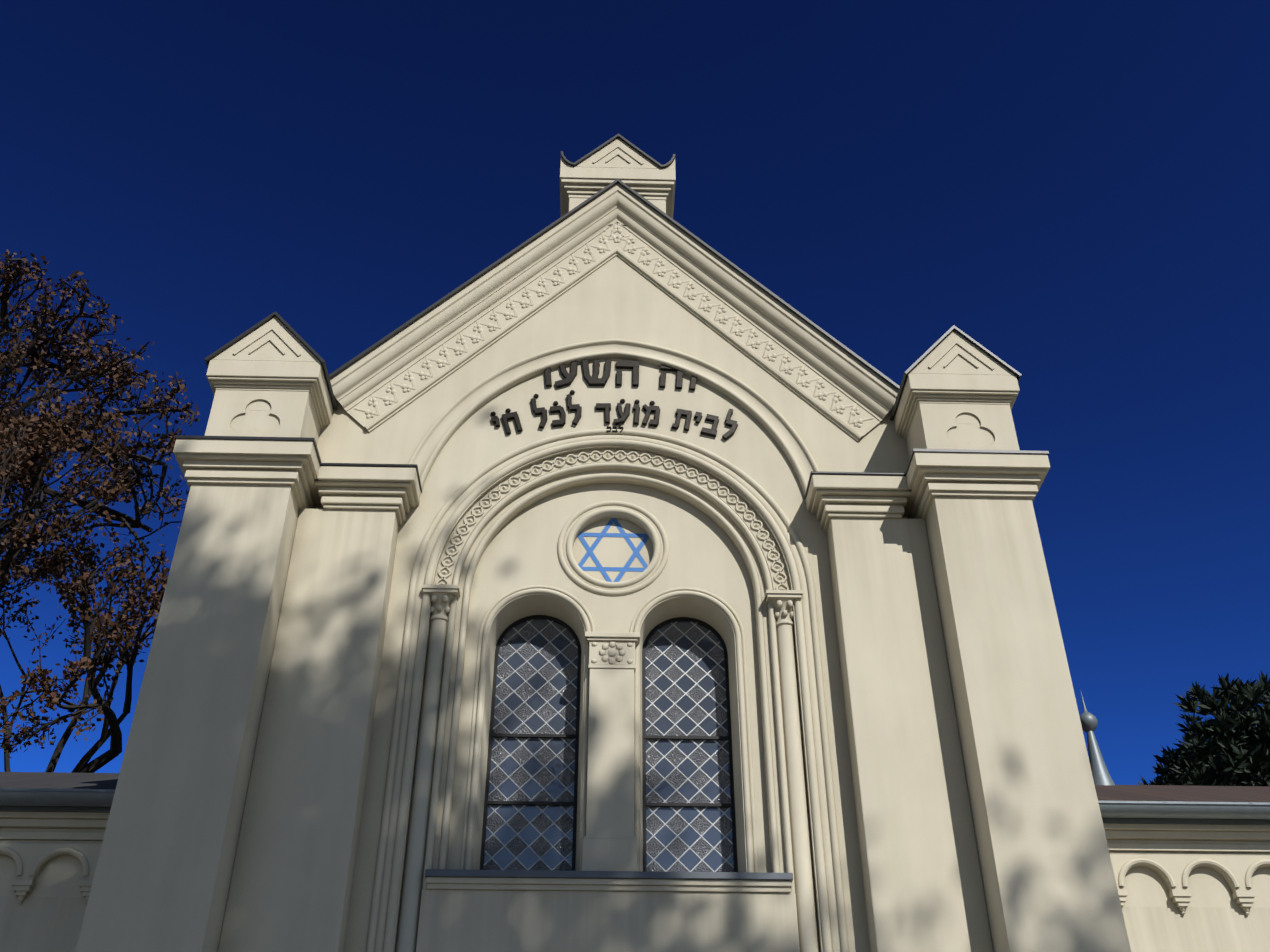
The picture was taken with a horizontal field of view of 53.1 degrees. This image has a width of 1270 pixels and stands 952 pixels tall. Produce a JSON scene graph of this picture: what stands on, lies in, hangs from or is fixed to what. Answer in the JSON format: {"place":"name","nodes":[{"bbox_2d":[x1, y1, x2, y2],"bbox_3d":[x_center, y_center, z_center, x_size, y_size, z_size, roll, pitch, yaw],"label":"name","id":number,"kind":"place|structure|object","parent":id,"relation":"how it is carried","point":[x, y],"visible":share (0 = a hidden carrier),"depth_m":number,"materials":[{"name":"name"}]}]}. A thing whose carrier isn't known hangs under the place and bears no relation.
{"place":"outdoors","nodes":[
{"label":"outdoors","id":0,"kind":"place"},
{"bbox_2d":[0,772,118,806],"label":"wing roof","id":1,"kind":"structure","parent":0,"point":[43,780],"depth_m":15.81,"materials":[{"name":"grey metal"}]},
{"bbox_2d":[560,138,675,218],"bbox_3d":[-0.260,-3.895,18.296,1.600,1.118,1.540,1,-36,-1],"label":"apex finial cap","id":2,"kind":"object","parent":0,"point":[647,179],"visible":0.44,"depth_m":17.56,"materials":[{"name":"beige paint"}]},
{"bbox_2d":[592,144,643,164],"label":"chevron molding","id":3,"kind":"structure","parent":2,"relation":"attached to","point":[620,155],"depth_m":17.75,"materials":[{"name":"beige paint"}]},
{"bbox_2d":[561,134,675,168],"bbox_3d":[-0.260,-4.115,18.444,1.608,0.675,1.595,1,-36,-1],"label":"roof flashing","id":4,"kind":"object","parent":2,"relation":"on","point":[630,144],"visible":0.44,"depth_m":17.74,"materials":[{"name":"grey metal"}]},
{"bbox_2d":[0,0,1269,784],"label":"sky","id":5,"kind":"structure","parent":0,"point":[1079,189],"materials":[{"name":"blue"}]},
{"bbox_2d":[1103,823,1269,951],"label":"wing wall","id":6,"kind":"structure","parent":0,"point":[1214,918],"depth_m":13.07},
{"bbox_2d":[1095,785,1269,819],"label":"wing roof","id":7,"kind":"structure","parent":6,"relation":"on","point":[1182,793],"depth_m":16.14,"materials":[{"name":"grey metal"}]},
{"bbox_2d":[1080,693,1114,784],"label":"spire","id":8,"kind":"structure","parent":7,"relation":"on","point":[1099,770],"depth_m":18.19,"materials":[{"name":"metal"}]},
{"bbox_2d":[1098,801,1269,824],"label":"wing gutter","id":9,"kind":"object","parent":6,"relation":"attached to","point":[1134,812],"visible":0.44,"depth_m":13.21,"materials":[{"name":"grey metal"}]},
{"bbox_2d":[1110,855,1269,915],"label":"arched frieze","id":10,"kind":"object","parent":6,"relation":"attached to","point":[1174,871],"visible":0.71,"depth_m":13.15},
{"label":"ground","id":11,"kind":"structure","parent":0,"visible":0},
{"bbox_2d":[0,811,109,951],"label":"wing wall","id":12,"kind":"structure","parent":11,"relation":"on","point":[47,914],"depth_m":12.77,"materials":[{"name":"beige paint"}]},
{"bbox_2d":[0,843,101,904],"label":"arched frieze","id":13,"kind":"object","parent":12,"relation":"attached to","point":[31,861],"visible":0.52,"depth_m":12.86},
{"bbox_2d":[0,788,114,812],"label":"wing gutter","id":14,"kind":"object","parent":12,"relation":"attached to","point":[35,800],"visible":0.4,"depth_m":12.92,"materials":[{"name":"grey metal"}]},
{"bbox_2d":[0,249,199,772],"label":"oak tree","id":15,"kind":"object","parent":11,"relation":"on","point":[25,449],"visible":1,"depth_m":21.44,"materials":[{"name":"brown plant"}]},
{"bbox_2d":[75,390,321,951],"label":"pier","id":16,"kind":"structure","parent":11,"relation":"on","point":[249,462],"depth_m":12.23,"materials":[{"name":"beige paint"}]},
{"bbox_2d":[206,316,332,430],"bbox_3d":[-4.222,-1.074,15.069,1.260,1.038,1.290,1,-36,-1],"label":"pier cap","id":17,"kind":"object","parent":16,"relation":"on","point":[269,366],"visible":0.48,"depth_m":14.43,"materials":[{"name":"beige paint"}]},
{"bbox_2d":[233,326,300,356],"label":"chevron molding","id":18,"kind":"structure","parent":17,"relation":"attached to","point":[294,350],"depth_m":14.58,"materials":[{"name":"beige paint"}]},
{"bbox_2d":[204,311,336,410],"bbox_3d":[-4.222,-1.224,15.167,1.361,0.769,1.345,1,-36,-1],"label":"cap flashing","id":19,"kind":"object","parent":17,"relation":"on","point":[258,325],"visible":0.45,"depth_m":14.63,"materials":[{"name":"grey metal"}]},
{"bbox_2d":[217,463,421,951],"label":"pier","id":20,"kind":"structure","parent":11,"relation":"on","point":[291,882],"depth_m":12.51,"materials":[{"name":"beige paint"}]},
{"bbox_2d":[316,256,908,951],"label":"facade wall","id":21,"kind":"structure","parent":11,"relation":"on","point":[616,298],"depth_m":14.54,"materials":[{"name":"beige paint"}]},
{"bbox_2d":[460,585,594,870],"bbox_3d":[-1.055,2.532,13.095,1.264,3.272,0.032,1,-36,-1],"label":"window surround","id":22,"kind":"object","parent":21,"relation":"attached to","point":[468,831],"depth_m":13.16,"materials":[{"name":"beige paint"}]},
{"bbox_2d":[480,615,580,870],"bbox_3d":[-1.067,2.852,13.377,0.976,3.178,0.034,1,-36,-1],"label":"window frame","id":23,"kind":"object","parent":21,"relation":"attached to","point":[570,736],"visible":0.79,"depth_m":13.42,"materials":[{"name":"black metal"}]},
{"bbox_2d":[484,619,577,870],"bbox_3d":[-1.068,2.861,13.392,0.980,3.180,0.001,1,-36,-1],"label":"window glass","id":24,"kind":"object","parent":23,"relation":"in","point":[528,858],"visible":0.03,"depth_m":13.36,"materials":[{"name":"glass"}]},
{"bbox_2d":[484,619,577,869],"bbox_3d":[-1.073,2.873,13.377,0.901,3.133,0.008,1,-36,-1],"label":"window lattice","id":25,"kind":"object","parent":24,"relation":"attached to","point":[541,810],"depth_m":13.36,"materials":[{"name":"grey metal"}]},
{"bbox_2d":[392,446,822,951],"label":"archivolt","id":26,"kind":"object","parent":21,"relation":"attached to","point":[495,518],"visible":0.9,"depth_m":13.83,"materials":[{"name":"beige paint"}]},
{"bbox_2d":[395,585,460,951],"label":"colonnette","id":27,"kind":"object","parent":26,"relation":"attached to","point":[414,864],"depth_m":12.60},
{"bbox_2d":[435,450,788,589],"bbox_3d":[-0.241,0.485,14.404,3.876,1.952,0.026,1,-36,-1],"label":"ornamental arch band","id":28,"kind":"object","parent":26,"relation":"attached to","point":[499,491],"visible":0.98,"depth_m":14.58,"materials":[{"name":"paint"}]},
{"bbox_2d":[764,590,819,951],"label":"colonnette","id":29,"kind":"object","parent":26,"relation":"attached to","point":[804,880],"depth_m":12.71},
{"bbox_2d":[366,429,848,951],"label":"archivolt rolls","id":30,"kind":"object","parent":21,"relation":"attached to","point":[472,489],"visible":1,"depth_m":13.20,"materials":[{"name":"beige paint"}]},
{"bbox_2d":[416,877,799,951],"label":"wall panel","id":31,"kind":"object","parent":21,"relation":"attached to","point":[465,914],"visible":0.96,"depth_m":11.81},
{"bbox_2d":[425,869,792,881],"bbox_3d":[-0.248,3.946,12.240,3.470,0.065,0.665,1,-36,-1],"label":"window sill","id":32,"kind":"structure","parent":31,"relation":"on","point":[606,874],"depth_m":11.97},
{"bbox_2d":[582,632,639,870],"bbox_3d":[-0.244,2.789,12.878,0.590,2.640,0.170,1,-36,-1],"label":"pilaster","id":33,"kind":"object","parent":21,"relation":"attached to","point":[609,842],"visible":0.83,"depth_m":12.79,"materials":[{"name":"beige paint"}]},
{"bbox_2d":[591,641,632,664],"bbox_3d":[-0.243,1.877,13.476,0.441,0.284,0.044,1,-36,-1],"label":"rosette ornament","id":34,"kind":"object","parent":33,"relation":"attached to","point":[611,652],"visible":1,"depth_m":13.46,"materials":[{"name":"paint"}]},
{"bbox_2d":[557,501,668,595],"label":"oculus rings","id":35,"kind":"object","parent":21,"relation":"attached to","point":[581,578],"visible":1,"depth_m":14.32,"materials":[{"name":"beige paint"}]},
{"bbox_2d":[354,223,872,427],"bbox_3d":[-0.239,-2.089,16.155,6.205,3.595,0.028,1,-36,-1],"label":"ornamental frieze","id":36,"kind":"object","parent":21,"relation":"attached to","point":[617,228],"visible":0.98,"depth_m":15.99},
{"bbox_2d":[408,339,818,500],"bbox_3d":[-0.239,-0.732,15.177,4.937,2.386,0.084,1,-36,-1],"label":"band","id":37,"kind":"object","parent":21,"relation":"attached to","point":[468,404],"visible":0.83,"depth_m":15.39,"materials":[{"name":"beige paint"}]},
{"bbox_2d":[578,518,648,581],"bbox_3d":[-0.249,0.864,14.449,0.882,1.018,0.002,1,-36,-1],"label":"star of david","id":38,"kind":"object","parent":21,"relation":"attached to","point":[626,567],"visible":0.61,"depth_m":14.46,"materials":[{"name":"blue paint"}]},
{"bbox_2d":[330,183,898,441],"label":"raking cornice","id":39,"kind":"structure","parent":21,"relation":"attached to","point":[766,315],"depth_m":16.00,"materials":[{"name":"beige paint"}]},
{"bbox_2d":[491,359,737,439],"bbox_3d":[-0.247,-0.940,15.348,2.956,1.195,0.050,1,-36,-1],"label":"hebrew inscription","id":40,"kind":"object","parent":21,"relation":"attached to","point":[594,380],"visible":0.92,"depth_m":15.23,"materials":[{"name":"black metal"}]},
{"bbox_2d":[329,179,899,389],"bbox_3d":[-0.243,-2.331,16.511,6.984,3.672,0.762,1,-36,-1],"label":"roof edge","id":41,"kind":"object","parent":21,"relation":"attached to","point":[677,224],"visible":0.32,"depth_m":16.12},
{"bbox_2d":[568,198,665,212],"bbox_3d":[-0.260,-2.521,17.316,1.330,2.300,1.270,1,-36,-1],"label":"apex finial shaft","id":42,"kind":"object","parent":21,"relation":"attached to","point":[575,202],"visible":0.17,"depth_m":17.41,"materials":[{"name":"beige paint"}]},
{"bbox_2d":[642,617,737,871],"bbox_3d":[0.552,2.880,13.416,0.976,3.178,0.034,1,-36,-1],"label":"window frame","id":43,"kind":"object","parent":21,"relation":"attached to","point":[724,647],"visible":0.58,"depth_m":13.46,"materials":[{"name":"black metal"}]},
{"bbox_2d":[645,621,733,871],"bbox_3d":[0.551,2.889,13.431,0.980,3.180,0.001,1,-36,-1],"label":"window glass","id":44,"kind":"object","parent":43,"relation":"in","point":[689,836],"visible":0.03,"depth_m":13.40,"materials":[{"name":"glass"}]},
{"bbox_2d":[645,621,733,871],"bbox_3d":[0.556,2.901,13.417,0.901,3.133,0.008,1,-36,-1],"label":"window lattice","id":45,"kind":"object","parent":43,"relation":"in","point":[712,849],"depth_m":13.40,"materials":[{"name":"grey metal"}]},
{"bbox_2d":[629,587,758,871],"bbox_3d":[0.564,2.560,13.135,1.264,3.272,0.032,1,-36,-1],"label":"window frame","id":46,"kind":"object","parent":21,"relation":"attached to","point":[726,609],"depth_m":13.21,"materials":[{"name":"beige paint"}]},
{"bbox_2d":[804,471,993,951],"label":"pier","id":47,"kind":"structure","parent":11,"relation":"on","point":[922,878],"depth_m":12.67,"materials":[{"name":"beige paint"}]},
{"bbox_2d":[904,403,1130,951],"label":"pier","id":48,"kind":"structure","parent":11,"relation":"on","point":[975,475],"depth_m":12.46,"materials":[{"name":"beige paint"}]},
{"bbox_2d":[894,330,1019,440],"bbox_3d":[3.755,-0.935,15.264,1.260,1.038,1.290,1,-36,-1],"label":"pier cap","id":49,"kind":"object","parent":48,"relation":"on","point":[958,379],"visible":0.48,"depth_m":14.62,"materials":[{"name":"beige paint"}]},
{"bbox_2d":[890,325,1021,420],"bbox_3d":[3.755,-1.086,15.362,1.361,0.769,1.345,1,-36,-1],"label":"cap flashing","id":50,"kind":"object","parent":49,"relation":"on","point":[973,342],"visible":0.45,"depth_m":14.82,"materials":[{"name":"grey metal"}]},
{"bbox_2d":[928,340,993,369],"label":"chevron molding","id":51,"kind":"structure","parent":49,"relation":"attached to","point":[939,357],"depth_m":14.77,"materials":[{"name":"beige paint"}]},
{"bbox_2d":[1136,670,1269,785],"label":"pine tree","id":52,"kind":"object","parent":11,"relation":"on","point":[1220,749],"visible":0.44,"depth_m":25.26,"materials":[{"name":"green plant"}]}
]}

